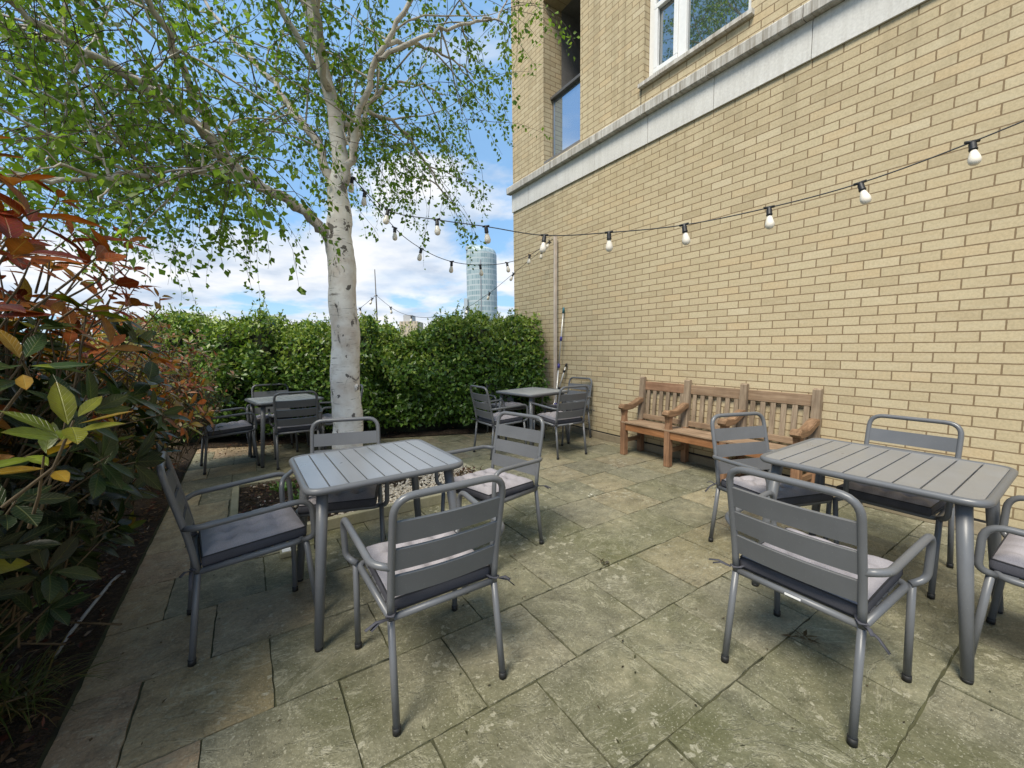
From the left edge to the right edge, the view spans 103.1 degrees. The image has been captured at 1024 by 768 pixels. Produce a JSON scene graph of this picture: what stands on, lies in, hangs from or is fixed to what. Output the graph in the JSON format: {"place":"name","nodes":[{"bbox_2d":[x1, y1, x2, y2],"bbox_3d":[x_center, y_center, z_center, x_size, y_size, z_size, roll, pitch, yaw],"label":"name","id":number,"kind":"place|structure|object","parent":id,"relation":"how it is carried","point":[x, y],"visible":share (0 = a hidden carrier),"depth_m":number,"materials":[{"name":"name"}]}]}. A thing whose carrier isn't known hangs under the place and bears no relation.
{"place":"outdoors","nodes":[
{"label":"outdoors","id":0,"kind":"place"},
{"bbox_2d":[0,0,513,343],"label":"sky","id":1,"kind":"structure","parent":0,"point":[403,283],"materials":[{"name":"blue"}]},
{"bbox_2d":[279,547,296,558],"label":"paving block","id":2,"kind":"structure","parent":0,"point":[285,552],"depth_m":2.70,"materials":[{"name":"beige stone"}]},
{"bbox_2d":[399,315,422,335],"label":"beige block","id":3,"kind":"structure","parent":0,"point":[406,320],"depth_m":145.44,"materials":[{"name":"beige concrete"}]},
{"bbox_2d":[464,244,497,321],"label":"glass tower","id":4,"kind":"structure","parent":0,"point":[479,287],"depth_m":239.83,"materials":[{"name":"blue glass"}]},
{"bbox_2d":[0,353,1023,767],"bbox_3d":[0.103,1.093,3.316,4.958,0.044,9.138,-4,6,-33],"label":"patio paving","id":5,"kind":"structure","parent":0,"point":[223,707],"depth_m":1.80,"materials":[{"name":"stone"}]},
{"bbox_2d":[0,443,195,767],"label":"planting bed","id":6,"kind":"object","parent":5,"relation":"on","point":[30,758],"visible":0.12,"depth_m":1.97,"materials":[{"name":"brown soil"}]},
{"bbox_2d":[34,579,90,607],"bbox_3d":[-2.485,1.109,2.241,0.240,0.113,0.264,-4,6,-33],"label":"ground plant","id":7,"kind":"object","parent":6,"relation":"on","point":[68,592],"visible":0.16,"depth_m":2.27,"materials":[{"name":"green plant"}]},
{"bbox_2d":[0,627,130,747],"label":"grass tuft","id":8,"kind":"object","parent":6,"relation":"on","point":[11,709],"visible":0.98,"depth_m":1.60,"materials":[{"name":"green plant"}]},
{"bbox_2d":[54,570,125,657],"bbox_3d":[-2.236,1.188,2.174,0.020,0.043,0.788,-3,6,-27],"label":"bare branch","id":9,"kind":"object","parent":6,"relation":"on","point":[87,611],"visible":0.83,"depth_m":2.12,"materials":[{"name":"brown wood"}]},
{"bbox_2d":[0,136,190,704],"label":"photinia shrub","id":10,"kind":"object","parent":6,"relation":"on","point":[43,515],"visible":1,"depth_m":1.33,"materials":[{"name":"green plant"}]},
{"bbox_2d":[0,302,215,560],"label":"photinia shrub","id":11,"kind":"object","parent":6,"relation":"on","point":[130,380],"visible":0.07,"depth_m":2.61,"materials":[{"name":"red plant"}]},
{"bbox_2d":[30,305,240,500],"bbox_3d":[-3.584,0.212,3.908,1.845,1.850,1.768,1,6,16],"label":"photinia shrub","id":12,"kind":"object","parent":6,"relation":"on","point":[208,398],"visible":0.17,"depth_m":3.98,"materials":[{"name":"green plant"}]},
{"bbox_2d":[190,393,259,474],"bbox_3d":[-3.384,0.529,4.787,0.589,0.893,0.613,-5,7,-41],"label":"garden chair","id":13,"kind":"object","parent":5,"relation":"on","point":[235,427],"visible":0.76,"depth_m":4.71,"materials":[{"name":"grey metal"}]},
{"bbox_2d":[156,451,315,666],"bbox_3d":[-1.375,0.759,2.072,0.589,0.893,0.613,-5,7,-39],"label":"garden chair","id":14,"kind":"object","parent":5,"relation":"on","point":[221,543],"visible":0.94,"depth_m":1.95,"materials":[{"name":"grey metal"}]},
{"bbox_2d":[246,383,298,457],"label":"garden chair","id":15,"kind":"object","parent":5,"relation":"on","point":[261,394],"visible":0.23,"depth_m":5.58,"materials":[{"name":"grey metal"}]},
{"bbox_2d":[245,393,326,467],"bbox_3d":[-2.889,0.552,5.201,0.765,0.756,0.745,-6,7,-43],"label":"garden table","id":16,"kind":"object","parent":5,"relation":"on","point":[264,402],"visible":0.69,"depth_m":5.08,"materials":[{"name":"grey metal"}]},
{"bbox_2d":[268,391,323,469],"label":"garden chair","id":17,"kind":"object","parent":5,"relation":"on","point":[291,426],"visible":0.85,"depth_m":4.70,"materials":[{"name":"grey metal"}]},
{"bbox_2d":[279,416,391,591],"bbox_3d":[-1.077,0.705,2.617,0.613,0.893,0.589,-2,6,-15],"label":"garden chair","id":18,"kind":"object","parent":5,"relation":"on","point":[362,498],"visible":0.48,"depth_m":2.44,"materials":[{"name":"grey metal"}]},
{"bbox_2d":[309,384,362,449],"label":"garden chair","id":19,"kind":"object","parent":5,"relation":"on","point":[326,416],"visible":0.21,"depth_m":5.17,"materials":[{"name":"grey metal"}]},
{"bbox_2d":[238,470,458,521],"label":"tree pit soil","id":20,"kind":"object","parent":5,"relation":"on","point":[242,498],"visible":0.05,"depth_m":3.71,"materials":[{"name":"brown soil"}]},
{"bbox_2d":[268,480,297,494],"bbox_3d":[-2.161,0.970,3.844,0.254,0.131,0.292,-4,6,-33],"label":"ground plant","id":21,"kind":"object","parent":20,"relation":"on","point":[271,488],"visible":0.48,"depth_m":3.81,"materials":[{"name":"green plant"}]},
{"bbox_2d":[0,0,580,448],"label":"birch tree","id":22,"kind":"object","parent":20,"relation":"on","point":[212,164],"visible":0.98,"depth_m":3.19,"materials":[{"name":"green plant"}]},
{"bbox_2d":[237,476,345,520],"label":"pit leaf litter","id":23,"kind":"object","parent":20,"relation":"on","point":[267,489],"visible":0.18,"depth_m":3.73,"materials":[{"name":"brown plant"}]},
{"bbox_2d":[293,490,299,499],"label":"ground plant","id":24,"kind":"object","parent":20,"relation":"on","point":[295,497],"visible":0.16,"depth_m":3.56,"materials":[{"name":"green plant"}]},
{"bbox_2d":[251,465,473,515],"bbox_3d":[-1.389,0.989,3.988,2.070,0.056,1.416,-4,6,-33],"label":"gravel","id":25,"kind":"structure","parent":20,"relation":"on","point":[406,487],"depth_m":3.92,"materials":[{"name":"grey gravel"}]},
{"bbox_2d":[453,466,481,476],"bbox_3d":[-0.447,0.909,4.096,0.416,0.202,0.419,-4,6,-33],"label":"dried plant","id":26,"kind":"object","parent":25,"relation":"on","point":[468,469],"visible":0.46,"depth_m":4.11,"materials":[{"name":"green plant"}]},
{"bbox_2d":[230,462,478,534],"bbox_3d":[-1.411,0.988,3.976,2.220,0.085,1.520,-4,6,-33],"label":"bed edging","id":27,"kind":"object","parent":5,"relation":"on","point":[359,516],"visible":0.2,"depth_m":3.39,"materials":[{"name":"grey stone"}]},
{"bbox_2d":[176,423,540,448],"bbox_3d":[-2.716,0.746,6.779,6.300,0.064,1.520,-2,5,-12],"label":"hedge bed","id":28,"kind":"object","parent":5,"relation":"on","point":[236,441],"visible":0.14,"depth_m":6.19,"materials":[{"name":"brown soil"}]},
{"bbox_2d":[96,293,551,442],"bbox_3d":[-2.659,-0.326,6.711,6.404,2.222,2.149,-2,5,-12],"label":"laurel hedge","id":29,"kind":"object","parent":28,"relation":"on","point":[424,379],"visible":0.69,"depth_m":6.25,"materials":[{"name":"green plant"}]},
{"bbox_2d":[195,426,453,462],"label":"hedge leaf litter","id":30,"kind":"object","parent":28,"relation":"on","point":[280,446],"visible":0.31,"depth_m":5.62,"materials":[{"name":"brown plant"}]},
{"bbox_2d":[374,269,377,320],"bbox_3d":[-2.834,-0.891,8.596,0.060,3.000,0.040,-4,6,-33],"label":"light mast","id":31,"kind":"object","parent":5,"relation":"on","point":[375,295],"visible":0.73,"depth_m":8.50,"materials":[{"name":"grey metal"}]},
{"bbox_2d":[294,296,374,322],"bbox_3d":[-3.931,-1.500,8.460,2.176,0.684,0.115,-1,5,-4],"label":"festoon light string","id":32,"kind":"object","parent":31,"relation":"hanging from","point":[370,303],"visible":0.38,"depth_m":8.50,"materials":[{"name":"black plastic"}]},
{"bbox_2d":[377,242,551,322],"bbox_3d":[-1.015,-1.770,7.670,4.021,1.169,0.368,2,6,30],"label":"festoon light string","id":33,"kind":"object","parent":31,"relation":"hanging from","point":[489,293],"visible":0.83,"depth_m":7.57,"materials":[{"name":"black plastic"}]},
{"bbox_2d":[289,439,468,651],"bbox_3d":[-0.767,0.797,2.321,0.805,0.756,0.725,-4,6,-34],"label":"garden table","id":34,"kind":"object","parent":5,"relation":"on","point":[320,476],"visible":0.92,"depth_m":2.14,"materials":[{"name":"grey metal"}]},
{"bbox_2d":[340,475,514,736],"bbox_3d":[-0.367,0.779,1.729,0.613,0.893,0.589,-4,6,-33],"label":"garden chair","id":35,"kind":"object","parent":5,"relation":"on","point":[413,561],"visible":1,"depth_m":1.53,"materials":[{"name":"grey metal"}]},
{"bbox_2d":[434,411,550,566],"bbox_3d":[-0.117,0.678,2.774,0.613,0.893,0.589,4,7,43],"label":"garden chair","id":36,"kind":"object","parent":5,"relation":"on","point":[516,486],"visible":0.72,"depth_m":2.80,"materials":[{"name":"grey metal"}]},
{"bbox_2d":[470,385,528,459],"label":"garden chair","id":37,"kind":"object","parent":5,"relation":"on","point":[487,418],"visible":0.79,"depth_m":5.09,"materials":[{"name":"grey metal"}]},
{"bbox_2d":[485,377,528,438],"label":"garden chair","id":38,"kind":"object","parent":5,"relation":"on","point":[496,404],"visible":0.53,"depth_m":6.24,"materials":[{"name":"grey metal"}]},
{"bbox_2d":[496,387,568,445],"bbox_3d":[0.284,0.467,5.707,0.785,0.756,0.745,-5,7,-42],"label":"garden table","id":39,"kind":"object","parent":5,"relation":"on","point":[532,393],"visible":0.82,"depth_m":5.58,"materials":[{"name":"grey metal"}]},
{"bbox_2d":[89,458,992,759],"bbox_3d":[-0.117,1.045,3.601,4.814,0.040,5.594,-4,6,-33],"label":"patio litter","id":40,"kind":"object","parent":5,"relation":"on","point":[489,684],"visible":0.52,"depth_m":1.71,"materials":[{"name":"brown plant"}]},
{"bbox_2d":[551,236,556,428],"bbox_3d":[0.687,-0.813,6.614,0.102,3.130,0.044,-4,6,-33],"label":"metal pole","id":41,"kind":"object","parent":5,"relation":"on","point":[555,319],"visible":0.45,"depth_m":6.58,"materials":[{"name":"grey metal"}]},
{"bbox_2d":[351,174,552,275],"bbox_3d":[-0.465,-1.780,5.220,0.116,0.784,3.381,4,7,41],"label":"festoon light string","id":42,"kind":"object","parent":41,"relation":"hanging from","point":[394,236],"visible":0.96,"depth_m":4.70,"materials":[{"name":"black plastic"}]},
{"bbox_2d":[545,363,567,429],"bbox_3d":[0.715,0.213,6.575,0.364,1.100,0.044,0,5,8],"label":"broom handle","id":43,"kind":"object","parent":5,"relation":"on","point":[564,370],"visible":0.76,"depth_m":6.53,"materials":[{"name":"metal"}]},
{"bbox_2d":[552,307,564,430],"bbox_3d":[0.745,-0.229,6.516,0.242,1.986,0.044,-4,6,-30],"label":"telescopic pole","id":44,"kind":"object","parent":5,"relation":"on","point":[563,311],"visible":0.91,"depth_m":6.50,"materials":[{"name":"metal"}]},
{"bbox_2d":[531,385,589,459],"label":"garden chair","id":45,"kind":"object","parent":5,"relation":"on","point":[557,418],"visible":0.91,"depth_m":5.01,"materials":[{"name":"grey metal"}]},
{"bbox_2d":[541,377,593,443],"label":"garden chair","id":46,"kind":"object","parent":5,"relation":"on","point":[576,392],"visible":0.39,"depth_m":6.05,"materials":[{"name":"grey metal"}]},
{"bbox_2d":[596,558,608,569],"bbox_3d":[0.561,1.124,2.548,0.114,0.028,0.072,-4,6,-33],"label":"leaf clump","id":47,"kind":"object","parent":5,"relation":"on","point":[603,562],"visible":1,"depth_m":2.56,"materials":[{"name":"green plant"}]},
{"bbox_2d":[618,376,823,482],"bbox_3d":[2.057,0.464,4.373,0.450,0.968,2.004,-4,6,-33],"label":"teak bench","id":48,"kind":"object","parent":5,"relation":"on","point":[684,434],"visible":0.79,"depth_m":4.42,"materials":[{"name":"brown wood"}]},
{"bbox_2d":[705,412,848,582],"bbox_3d":[1.667,0.670,2.631,0.613,0.893,0.589,-2,6,-14],"label":"garden chair","id":49,"kind":"object","parent":5,"relation":"on","point":[794,495],"visible":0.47,"depth_m":2.78,"materials":[{"name":"grey metal"}]},
{"bbox_2d":[782,629,818,642],"bbox_3d":[1.358,1.174,1.910,0.094,0.030,0.155,-8,9,-54],"label":"dry twig","id":50,"kind":"object","parent":5,"relation":"on","point":[804,633],"visible":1,"depth_m":1.90,"materials":[{"name":"brown plant"}]},
{"bbox_2d":[709,466,935,747],"bbox_3d":[1.236,0.765,1.678,0.589,0.893,0.613,-4,6,-33],"label":"garden chair","id":51,"kind":"object","parent":5,"relation":"on","point":[859,584],"visible":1,"depth_m":1.50,"materials":[{"name":"grey metal"}]},
{"bbox_2d":[751,438,1018,684],"bbox_3d":[1.928,0.779,2.162,0.805,0.756,0.865,-4,6,-34],"label":"garden table","id":52,"kind":"object","parent":5,"relation":"on","point":[965,487],"visible":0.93,"depth_m":1.93,"materials":[{"name":"grey metal"}]},
{"bbox_2d":[820,414,963,598],"bbox_3d":[2.358,0.675,2.494,0.589,0.893,0.613,-4,6,-33],"label":"garden chair","id":53,"kind":"object","parent":5,"relation":"on","point":[917,506],"visible":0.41,"depth_m":2.44,"materials":[{"name":"grey metal"}]},
{"bbox_2d":[974,495,1023,657],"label":"garden chair","id":54,"kind":"object","parent":5,"relation":"on","point":[1006,562],"visible":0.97,"depth_m":1.67,"materials":[{"name":"grey metal"}]},
{"bbox_2d":[506,0,1023,539],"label":"apartment building","id":55,"kind":"structure","parent":0,"point":[900,292],"depth_m":3.79,"materials":[{"name":"brick"}]},
{"bbox_2d":[348,120,1023,252],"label":"festoon light string","id":56,"kind":"object","parent":55,"relation":"hanging from","point":[974,158],"visible":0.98,"depth_m":2.62,"materials":[{"name":"black plastic"}]},
{"bbox_2d":[638,0,754,89],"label":"window","id":57,"kind":"structure","parent":55,"relation":"in","point":[679,29],"depth_m":4.61,"materials":[{"name":"white paint"}]}
]}

